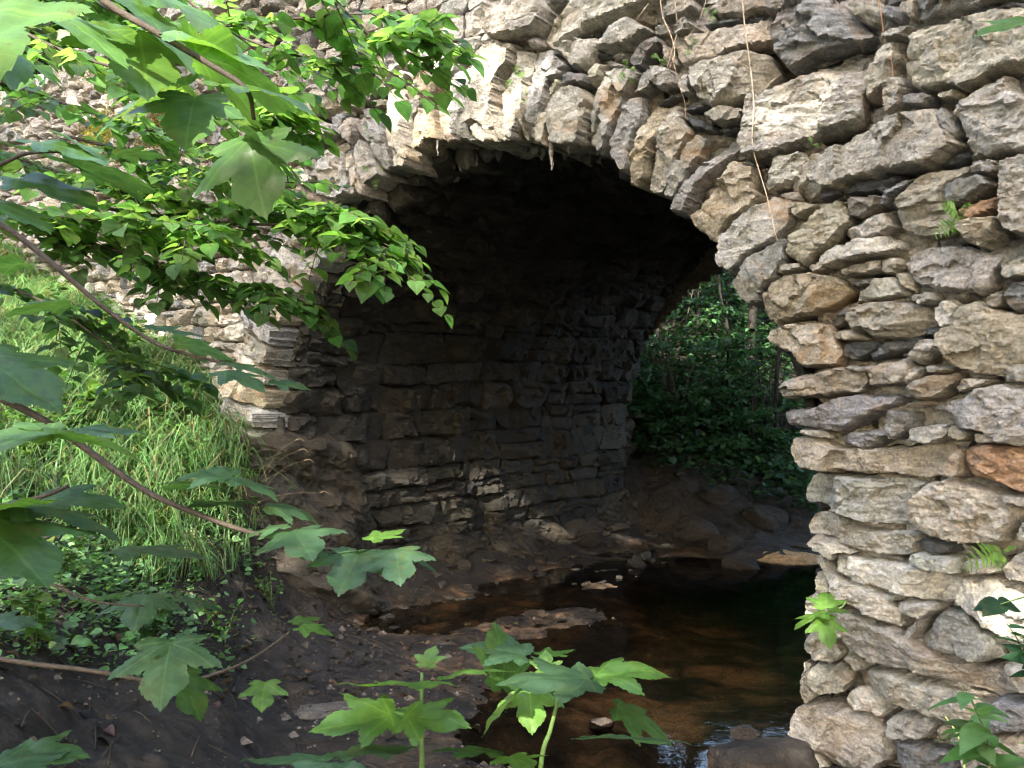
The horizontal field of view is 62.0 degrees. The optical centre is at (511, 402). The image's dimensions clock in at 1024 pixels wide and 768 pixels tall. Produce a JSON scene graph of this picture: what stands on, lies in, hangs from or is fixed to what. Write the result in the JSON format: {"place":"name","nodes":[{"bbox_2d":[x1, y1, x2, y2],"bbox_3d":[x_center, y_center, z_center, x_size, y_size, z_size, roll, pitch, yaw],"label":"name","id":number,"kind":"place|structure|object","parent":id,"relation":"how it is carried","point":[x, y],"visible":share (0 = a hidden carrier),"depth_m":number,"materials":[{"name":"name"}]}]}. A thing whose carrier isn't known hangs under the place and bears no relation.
{"place":"outdoors","nodes":[
{"label":"outdoors","id":0,"kind":"place"},
{"bbox_2d":[0,730,90,767],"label":"sycamore branch","id":1,"kind":"object","parent":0,"point":[31,753],"visible":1,"depth_m":1.10,"materials":[{"name":"green plant"}]},
{"bbox_2d":[0,503,831,767],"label":"gravel","id":2,"kind":"structure","parent":0,"point":[245,741],"depth_m":3.72,"materials":[{"name":"gravel"}]},
{"bbox_2d":[0,270,901,767],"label":"ground","id":3,"kind":"structure","parent":0,"point":[716,642],"depth_m":4.44,"materials":[{"name":"brown soil"}]},
{"bbox_2d":[0,491,41,520],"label":"bank plant","id":4,"kind":"object","parent":3,"relation":"on","point":[17,495],"visible":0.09,"depth_m":3.55,"materials":[{"name":"green plant"}]},
{"bbox_2d":[2,406,49,467],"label":"bank plant","id":5,"kind":"object","parent":3,"relation":"on","point":[17,416],"visible":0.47,"depth_m":4.44,"materials":[{"name":"green plant"}]},
{"bbox_2d":[1,577,60,651],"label":"bank plant","id":6,"kind":"object","parent":3,"relation":"on","point":[36,596],"visible":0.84,"depth_m":2.79,"materials":[{"name":"green plant"}]},
{"bbox_2d":[17,274,68,340],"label":"bank plant","id":7,"kind":"object","parent":3,"relation":"on","point":[60,288],"visible":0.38,"depth_m":5.86,"materials":[{"name":"green plant"}]},
{"bbox_2d":[0,484,126,629],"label":"sycamore branch","id":8,"kind":"object","parent":3,"relation":"on","point":[29,552],"visible":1,"depth_m":1.07,"materials":[{"name":"green plant"}]},
{"bbox_2d":[55,529,89,583],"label":"bank plant","id":9,"kind":"object","parent":3,"relation":"on","point":[78,541],"visible":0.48,"depth_m":3.38,"materials":[{"name":"green plant"}]},
{"bbox_2d":[51,372,110,427],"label":"bank plant","id":10,"kind":"object","parent":3,"relation":"on","point":[89,399],"visible":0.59,"depth_m":4.75,"materials":[{"name":"green plant"}]},
{"bbox_2d":[0,127,168,233],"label":"sycamore branch","id":11,"kind":"object","parent":3,"relation":"on","point":[89,162],"visible":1,"depth_m":1.34,"materials":[{"name":"green plant"}]},
{"bbox_2d":[0,0,177,90],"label":"woodland tree","id":12,"kind":"object","parent":3,"relation":"on","point":[59,31],"visible":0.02,"depth_m":12.18,"materials":[{"name":"green plant"}]},
{"bbox_2d":[76,490,111,530],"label":"bank plant","id":13,"kind":"object","parent":3,"relation":"on","point":[85,510],"visible":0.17,"depth_m":4.11,"materials":[{"name":"green plant"}]},
{"bbox_2d":[90,291,146,366],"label":"bank plant","id":14,"kind":"object","parent":3,"relation":"on","point":[134,338],"visible":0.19,"depth_m":5.28,"materials":[{"name":"green plant"}]},
{"bbox_2d":[0,355,282,678],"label":"ground cover","id":15,"kind":"object","parent":3,"relation":"on","point":[83,563],"visible":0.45,"depth_m":3.69,"materials":[{"name":"green plant"}]},
{"bbox_2d":[127,419,170,463],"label":"bank plant","id":16,"kind":"object","parent":3,"relation":"on","point":[140,437],"visible":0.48,"depth_m":4.82,"materials":[{"name":"green plant"}]},
{"bbox_2d":[118,582,181,636],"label":"bank plant","id":17,"kind":"object","parent":3,"relation":"on","point":[160,619],"visible":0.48,"depth_m":3.46,"materials":[{"name":"green plant"}]},
{"bbox_2d":[0,238,314,595],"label":"grass","id":18,"kind":"structure","parent":3,"relation":"on","point":[22,332],"depth_m":4.75,"materials":[{"name":"green plant"}]},
{"bbox_2d":[0,590,332,722],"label":"sycamore branch","id":19,"kind":"object","parent":3,"relation":"on","point":[168,674],"visible":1,"depth_m":2.09,"materials":[{"name":"green plant"}]},
{"bbox_2d":[50,545,209,606],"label":"sycamore branch","id":20,"kind":"object","parent":19,"relation":"on","point":[127,553],"visible":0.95,"depth_m":1.98,"materials":[{"name":"green plant"}]},
{"bbox_2d":[138,381,200,434],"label":"bank plant","id":21,"kind":"object","parent":3,"relation":"on","point":[159,397],"visible":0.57,"depth_m":5.06,"materials":[{"name":"green plant"}]},
{"bbox_2d":[178,460,235,515],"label":"bank plant","id":22,"kind":"object","parent":3,"relation":"on","point":[203,494],"visible":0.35,"depth_m":4.80,"materials":[{"name":"green plant"}]},
{"bbox_2d":[195,599,243,644],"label":"bank plant","id":23,"kind":"object","parent":3,"relation":"on","point":[210,617],"visible":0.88,"depth_m":4.01,"materials":[{"name":"green plant"}]},
{"bbox_2d":[254,572,283,609],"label":"bank plant","id":24,"kind":"object","parent":3,"relation":"on","point":[268,589],"visible":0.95,"depth_m":4.67,"materials":[{"name":"green plant"}]},
{"bbox_2d":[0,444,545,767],"bbox_3d":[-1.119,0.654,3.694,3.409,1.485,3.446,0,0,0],"label":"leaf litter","id":25,"kind":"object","parent":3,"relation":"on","point":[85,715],"visible":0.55,"depth_m":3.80,"materials":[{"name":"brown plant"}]},
{"bbox_2d":[294,701,351,720],"bbox_3d":[-0.765,1.341,3.650,0.337,0.102,0.255,0,0,0],"label":"flat stone","id":26,"kind":"object","parent":3,"relation":"on","point":[313,712],"visible":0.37,"depth_m":3.60,"materials":[{"name":"grey stone"}]},
{"bbox_2d":[240,743,420,767],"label":"maple seedling","id":27,"kind":"object","parent":3,"relation":"on","point":[300,760],"visible":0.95,"depth_m":0.96,"materials":[{"name":"green plant"}]},
{"bbox_2d":[309,646,514,767],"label":"maple seedling","id":28,"kind":"object","parent":3,"relation":"on","point":[370,718],"visible":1,"depth_m":1.01,"materials":[{"name":"green plant"}]},
{"bbox_2d":[221,414,645,616],"bbox_3d":[-0.149,0.964,7.496,6.793,1.695,2.397,0,0,-44],"label":"rock outcrop","id":29,"kind":"object","parent":3,"relation":"on","point":[344,506],"visible":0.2,"depth_m":5.42,"materials":[{"name":"stone"}]},
{"bbox_2d":[430,640,457,644],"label":"stone","id":30,"kind":"object","parent":3,"relation":"on","point":[443,643],"visible":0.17,"depth_m":4.68,"materials":[{"name":"grey stone"}]},
{"bbox_2d":[0,0,1023,767],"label":"stone bridge","id":31,"kind":"structure","parent":3,"relation":"on","point":[582,222],"depth_m":3.40,"materials":[{"name":"grey stone"}]},
{"bbox_2d":[70,93,122,152],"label":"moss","id":32,"kind":"object","parent":31,"relation":"attached to","point":[87,133],"visible":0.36,"depth_m":6.22,"materials":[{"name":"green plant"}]},
{"bbox_2d":[0,284,218,423],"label":"lime branch","id":33,"kind":"object","parent":31,"relation":"on","point":[113,360],"visible":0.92,"depth_m":2.72,"materials":[{"name":"green plant"}]},
{"bbox_2d":[128,112,164,149],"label":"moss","id":34,"kind":"object","parent":31,"relation":"attached to","point":[155,121],"visible":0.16,"depth_m":5.79,"materials":[{"name":"plant"}]},
{"bbox_2d":[0,221,311,414],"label":"sycamore branch","id":35,"kind":"object","parent":31,"relation":"on","point":[25,380],"visible":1,"depth_m":1.82,"materials":[{"name":"green plant"}]},
{"bbox_2d":[0,0,321,220],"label":"sycamore branch","id":36,"kind":"object","parent":35,"relation":"on","point":[251,162],"visible":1,"depth_m":0.93,"materials":[{"name":"green plant"}]},
{"bbox_2d":[0,399,436,596],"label":"sycamore branch","id":37,"kind":"object","parent":35,"relation":"on","point":[351,567],"visible":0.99,"depth_m":1.69,"materials":[{"name":"green plant"}]},
{"bbox_2d":[23,224,357,361],"bbox_3d":[-1.044,-0.353,2.628,1.143,0.471,0.524,0,0,25],"label":"lime branch","id":38,"kind":"object","parent":31,"relation":"on","point":[266,297],"visible":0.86,"depth_m":2.55,"materials":[{"name":"green plant"}]},
{"bbox_2d":[0,201,283,281],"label":"lime branch","id":39,"kind":"object","parent":38,"relation":"on","point":[124,228],"visible":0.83,"depth_m":2.47,"materials":[{"name":"green plant"}]},
{"bbox_2d":[82,200,453,327],"bbox_3d":[-0.806,-0.442,2.656,1.390,0.474,0.488,0,0,29],"label":"lime branch","id":40,"kind":"object","parent":31,"relation":"on","point":[359,244],"visible":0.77,"depth_m":2.38,"materials":[{"name":"green plant"}]},
{"bbox_2d":[16,26,339,169],"bbox_3d":[-1.127,-0.994,2.441,1.331,0.646,0.486,0,0,12],"label":"lime branch","id":41,"kind":"object","parent":40,"relation":"on","point":[74,61],"visible":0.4,"depth_m":2.39,"materials":[{"name":"green plant"}]},
{"bbox_2d":[42,170,426,269],"bbox_3d":[-0.883,-0.597,2.732,1.408,0.397,0.515,0,0,32],"label":"lime branch","id":42,"kind":"object","parent":40,"relation":"on","point":[337,217],"visible":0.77,"depth_m":2.56,"materials":[{"name":"green plant"}]},
{"bbox_2d":[0,149,203,215],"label":"lime branch","id":43,"kind":"object","parent":42,"relation":"on","point":[27,165],"visible":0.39,"depth_m":2.77,"materials":[{"name":"green plant"}]},
{"bbox_2d":[68,135,352,222],"bbox_3d":[-1.069,-0.752,2.851,1.015,0.380,0.444,0,0,28],"label":"lime branch","id":44,"kind":"object","parent":42,"relation":"on","point":[167,170],"visible":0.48,"depth_m":2.81,"materials":[{"name":"green plant"}]},
{"bbox_2d":[48,0,231,102],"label":"lime branch","id":45,"kind":"object","parent":44,"relation":"on","point":[102,12],"visible":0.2,"depth_m":2.68,"materials":[{"name":"green plant"}]},
{"bbox_2d":[161,0,473,84],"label":"lime branch","id":46,"kind":"object","parent":45,"relation":"on","point":[237,21],"visible":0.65,"depth_m":2.36,"materials":[{"name":"green plant"}]},
{"bbox_2d":[0,80,312,178],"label":"lime branch","id":47,"kind":"object","parent":44,"relation":"on","point":[32,94],"visible":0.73,"depth_m":2.85,"materials":[{"name":"green plant"}]},
{"bbox_2d":[176,0,450,132],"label":"lime branch","id":48,"kind":"object","parent":42,"relation":"on","point":[331,70],"visible":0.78,"depth_m":2.57,"materials":[{"name":"green plant"}]},
{"bbox_2d":[305,0,491,110],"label":"lime branch","id":49,"kind":"object","parent":42,"relation":"on","point":[382,43],"visible":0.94,"depth_m":2.30,"materials":[{"name":"green plant"}]},
{"bbox_2d":[362,165,384,188],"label":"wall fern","id":50,"kind":"object","parent":31,"relation":"attached to","point":[377,178],"depth_m":4.47,"materials":[{"name":"green plant"}]},
{"bbox_2d":[506,65,525,86],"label":"wall fern","id":51,"kind":"object","parent":31,"relation":"attached to","point":[517,68],"depth_m":3.92,"materials":[{"name":"green plant"}]},
{"bbox_2d":[618,60,635,82],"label":"wall fern","id":52,"kind":"object","parent":31,"relation":"attached to","point":[631,68],"depth_m":3.56,"materials":[{"name":"green plant"}]},
{"bbox_2d":[651,53,664,65],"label":"wall fern","id":53,"kind":"object","parent":31,"relation":"attached to","point":[657,57],"depth_m":3.47,"materials":[{"name":"green plant"}]},
{"bbox_2d":[660,0,674,71],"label":"hanging root","id":54,"kind":"object","parent":31,"relation":"hanging from","point":[668,30],"visible":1,"depth_m":3.44,"materials":[{"name":"beige plant"}]},
{"bbox_2d":[667,0,677,66],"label":"hanging root","id":55,"kind":"object","parent":31,"relation":"hanging from","point":[676,33],"visible":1,"depth_m":3.42,"materials":[{"name":"beige plant"}]},
{"bbox_2d":[672,58,685,119],"bbox_3d":[0.666,-1.256,3.404,0.057,0.259,0.024,0,0,23],"label":"hanging root","id":56,"kind":"object","parent":31,"relation":"hanging from","point":[680,88],"visible":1,"depth_m":3.40,"materials":[{"name":"beige plant"}]},
{"bbox_2d":[684,38,696,56],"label":"wall fern","id":57,"kind":"object","parent":31,"relation":"attached to","point":[693,39],"depth_m":3.38,"materials":[{"name":"green plant"}]},
{"bbox_2d":[686,1,705,37],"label":"hanging root","id":58,"kind":"object","parent":31,"relation":"hanging from","point":[698,20],"visible":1,"depth_m":3.34,"materials":[{"name":"beige plant"}]},
{"bbox_2d":[703,8,716,23],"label":"wall fern","id":59,"kind":"object","parent":31,"relation":"attached to","point":[712,13],"depth_m":3.34,"materials":[{"name":"green plant"}]},
{"bbox_2d":[742,0,777,239],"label":"hanging root","id":60,"kind":"object","parent":31,"relation":"hanging from","point":[753,111],"visible":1,"depth_m":3.21,"materials":[{"name":"beige plant"}]},
{"bbox_2d":[808,137,818,147],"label":"wall fern","id":61,"kind":"object","parent":31,"relation":"attached to","point":[810,138],"depth_m":3.10,"materials":[{"name":"green plant"}]},
{"bbox_2d":[794,592,851,649],"bbox_3d":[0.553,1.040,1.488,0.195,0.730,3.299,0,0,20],"label":"maple seedling","id":62,"kind":"object","parent":31,"relation":"attached to","point":[824,624],"visible":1,"depth_m":2.88,"materials":[{"name":"green plant"}]},
{"bbox_2d":[878,0,893,76],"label":"hanging root","id":63,"kind":"object","parent":31,"relation":"hanging from","point":[883,32],"visible":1,"depth_m":2.91,"materials":[{"name":"brown plant"}]},
{"bbox_2d":[933,200,971,238],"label":"wall fern","id":64,"kind":"object","parent":31,"relation":"attached to","point":[954,212],"depth_m":2.68,"materials":[{"name":"green plant"}]},
{"bbox_2d":[926,685,1023,767],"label":"wall plant","id":65,"kind":"object","parent":31,"relation":"attached to","point":[979,741],"depth_m":1.88,"materials":[{"name":"green plant"}]},
{"bbox_2d":[963,542,1016,572],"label":"wall fern","id":66,"kind":"object","parent":31,"relation":"attached to","point":[997,553],"depth_m":2.57,"materials":[{"name":"green plant"}]},
{"bbox_2d":[973,596,1023,616],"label":"leaf","id":67,"kind":"object","parent":31,"relation":"on","point":[988,606],"visible":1,"depth_m":2.20,"materials":[{"name":"green plant"}]},
{"bbox_2d":[988,619,1023,676],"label":"wall plant","id":68,"kind":"object","parent":31,"relation":"attached to","point":[1016,655],"depth_m":2.22,"materials":[{"name":"green plant"}]},
{"bbox_2d":[426,621,692,767],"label":"maple seedling","id":69,"kind":"object","parent":3,"relation":"on","point":[530,695],"visible":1,"depth_m":1.12,"materials":[{"name":"green plant"}]},
{"bbox_2d":[359,448,811,632],"bbox_3d":[1.037,0.947,6.970,1.767,0.940,5.597,0,0,37],"label":"rubble","id":70,"kind":"object","parent":3,"relation":"on","point":[388,620],"visible":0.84,"depth_m":7.00,"materials":[{"name":"grey stone"}]},
{"bbox_2d":[588,717,613,732],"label":"stone","id":71,"kind":"object","parent":3,"relation":"on","point":[601,725],"visible":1,"depth_m":3.58,"materials":[{"name":"beige stone"}]},
{"bbox_2d":[654,328,659,364],"bbox_3d":[2.394,-3.770,11.126,5.225,7.373,3.691,0,0,0],"label":"woodland tree","id":72,"kind":"object","parent":3,"relation":"on","point":[658,331],"visible":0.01,"depth_m":11.01,"materials":[{"name":"brown plant"}]},
{"bbox_2d":[679,289,696,327],"bbox_3d":[1.993,-4.964,12.645,8.432,8.266,7.143,0,0,25],"label":"woodland tree","id":73,"kind":"object","parent":3,"relation":"on","point":[684,297],"depth_m":11.88,"materials":[{"name":"green plant"}]},
{"bbox_2d":[626,355,758,456],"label":"bush","id":74,"kind":"object","parent":3,"relation":"on","point":[700,403],"visible":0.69,"depth_m":9.53,"materials":[{"name":"green plant"}]},
{"bbox_2d":[674,516,718,543],"bbox_3d":[1.689,1.163,7.801,0.410,0.244,0.326,0,0,0],"label":"rock","id":75,"kind":"object","parent":3,"relation":"on","point":[692,529],"visible":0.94,"depth_m":7.71,"materials":[{"name":"grey stone"}]},
{"bbox_2d":[695,283,701,346],"bbox_3d":[2.973,-3.674,11.525,5.433,6.470,4.626,0,0,0],"label":"woodland tree","id":76,"kind":"object","parent":3,"relation":"on","point":[699,293],"depth_m":11.50,"materials":[{"name":"brown plant"}]},
{"bbox_2d":[632,291,770,405],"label":"bush","id":77,"kind":"object","parent":3,"relation":"on","point":[680,364],"visible":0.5,"depth_m":10.13,"materials":[{"name":"green plant"}]},
{"bbox_2d":[673,269,744,319],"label":"bush","id":78,"kind":"object","parent":3,"relation":"on","point":[724,272],"visible":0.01,"depth_m":12.08,"materials":[{"name":"green plant"}]},
{"bbox_2d":[647,272,774,354],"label":"bush","id":79,"kind":"object","parent":3,"relation":"on","point":[743,311],"visible":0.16,"depth_m":11.54,"materials":[{"name":"green plant"}]},
{"bbox_2d":[633,320,791,437],"bbox_3d":[2.309,-0.249,10.153,2.748,1.547,2.065,0,0,0],"label":"bush","id":80,"kind":"object","parent":3,"relation":"on","point":[698,372],"visible":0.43,"depth_m":9.96,"materials":[{"name":"green plant"}]},
{"bbox_2d":[699,485,739,505],"bbox_3d":[2.098,0.961,8.598,0.425,0.266,0.316,0,0,0],"label":"rock","id":81,"kind":"object","parent":3,"relation":"on","point":[713,495],"visible":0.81,"depth_m":8.48,"materials":[{"name":"grey stone"}]},
{"bbox_2d":[626,271,821,514],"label":"undergrowth","id":82,"kind":"object","parent":3,"relation":"on","point":[792,481],"visible":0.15,"depth_m":9.26,"materials":[{"name":"green plant"}]},
{"bbox_2d":[718,274,729,406],"bbox_3d":[2.736,-2.913,9.818,4.742,7.135,5.171,0,0,0],"label":"woodland tree","id":83,"kind":"object","parent":3,"relation":"on","point":[727,325],"depth_m":10.24,"materials":[{"name":"brown plant"}]},
{"bbox_2d":[661,273,789,374],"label":"bush","id":84,"kind":"object","parent":3,"relation":"on","point":[710,284],"visible":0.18,"depth_m":11.31,"materials":[{"name":"green plant"}]},
{"bbox_2d":[707,534,743,553],"bbox_3d":[1.898,1.279,7.607,0.341,0.214,0.282,0,0,0],"label":"rock","id":85,"kind":"object","parent":3,"relation":"on","point":[722,543],"visible":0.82,"depth_m":7.53,"materials":[{"name":"grey stone"}]},
{"bbox_2d":[647,326,813,477],"bbox_3d":[3.021,-0.142,10.000,2.618,1.999,2.151,0,0,0],"label":"bush","id":86,"kind":"object","parent":3,"relation":"on","point":[747,362],"visible":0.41,"depth_m":9.87,"materials":[{"name":"green plant"}]},
{"bbox_2d":[665,359,815,480],"bbox_3d":[2.728,0.207,9.558,2.033,1.375,1.492,0,0,0],"label":"bush","id":87,"kind":"object","parent":3,"relation":"on","point":[758,415],"visible":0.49,"depth_m":9.40,"materials":[{"name":"green plant"}]},
{"bbox_2d":[721,554,760,577],"bbox_3d":[1.870,1.341,6.989,0.314,0.192,0.242,0,0,0],"label":"rock","id":88,"kind":"object","parent":3,"relation":"on","point":[743,566],"visible":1,"depth_m":6.91,"materials":[{"name":"grey stone"}]},
{"bbox_2d":[745,305,757,406],"bbox_3d":[3.839,-3.091,10.621,5.503,6.884,4.562,0,0,16],"label":"woodland tree","id":89,"kind":"object","parent":3,"relation":"on","point":[752,314],"depth_m":10.60,"materials":[{"name":"brown plant"}]},
{"bbox_2d":[706,736,818,767],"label":"boulder","id":90,"kind":"object","parent":3,"relation":"on","point":[775,752],"visible":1,"depth_m":2.95,"materials":[{"name":"grey stone"}]},
{"bbox_2d":[741,505,788,531],"bbox_3d":[2.433,1.121,8.197,0.438,0.267,0.354,0,0,0],"label":"rock","id":91,"kind":"object","parent":3,"relation":"on","point":[769,518],"visible":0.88,"depth_m":8.10,"materials":[{"name":"grey stone"}]},
{"bbox_2d":[773,347,780,454],"bbox_3d":[2.869,-2.937,10.064,6.936,7.778,4.369,0,0,-28],"label":"woodland tree","id":92,"kind":"object","parent":3,"relation":"on","point":[776,377],"depth_m":9.83,"materials":[{"name":"brown plant"}]},
{"bbox_2d":[757,549,818,571],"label":"rock","id":93,"kind":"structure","parent":3,"relation":"on","point":[808,562],"depth_m":7.21,"materials":[{"name":"beige stone"}]},
{"bbox_2d":[788,516,803,527],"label":"rock","id":94,"kind":"object","parent":3,"relation":"on","point":[796,521],"visible":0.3,"depth_m":8.20,"materials":[{"name":"grey stone"}]},
{"bbox_2d":[974,16,1023,36],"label":"hanging leaf","id":95,"kind":"object","parent":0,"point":[1002,25],"visible":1,"depth_m":1.61,"materials":[{"name":"green plant"}]},
{"label":"stream","id":96,"kind":"structure","parent":0,"visible":0},
{"bbox_2d":[729,725,760,741],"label":"stone","id":97,"kind":"object","parent":96,"relation":"on","point":[742,732],"visible":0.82,"depth_m":3.32,"materials":[{"name":"stone"}]}
]}

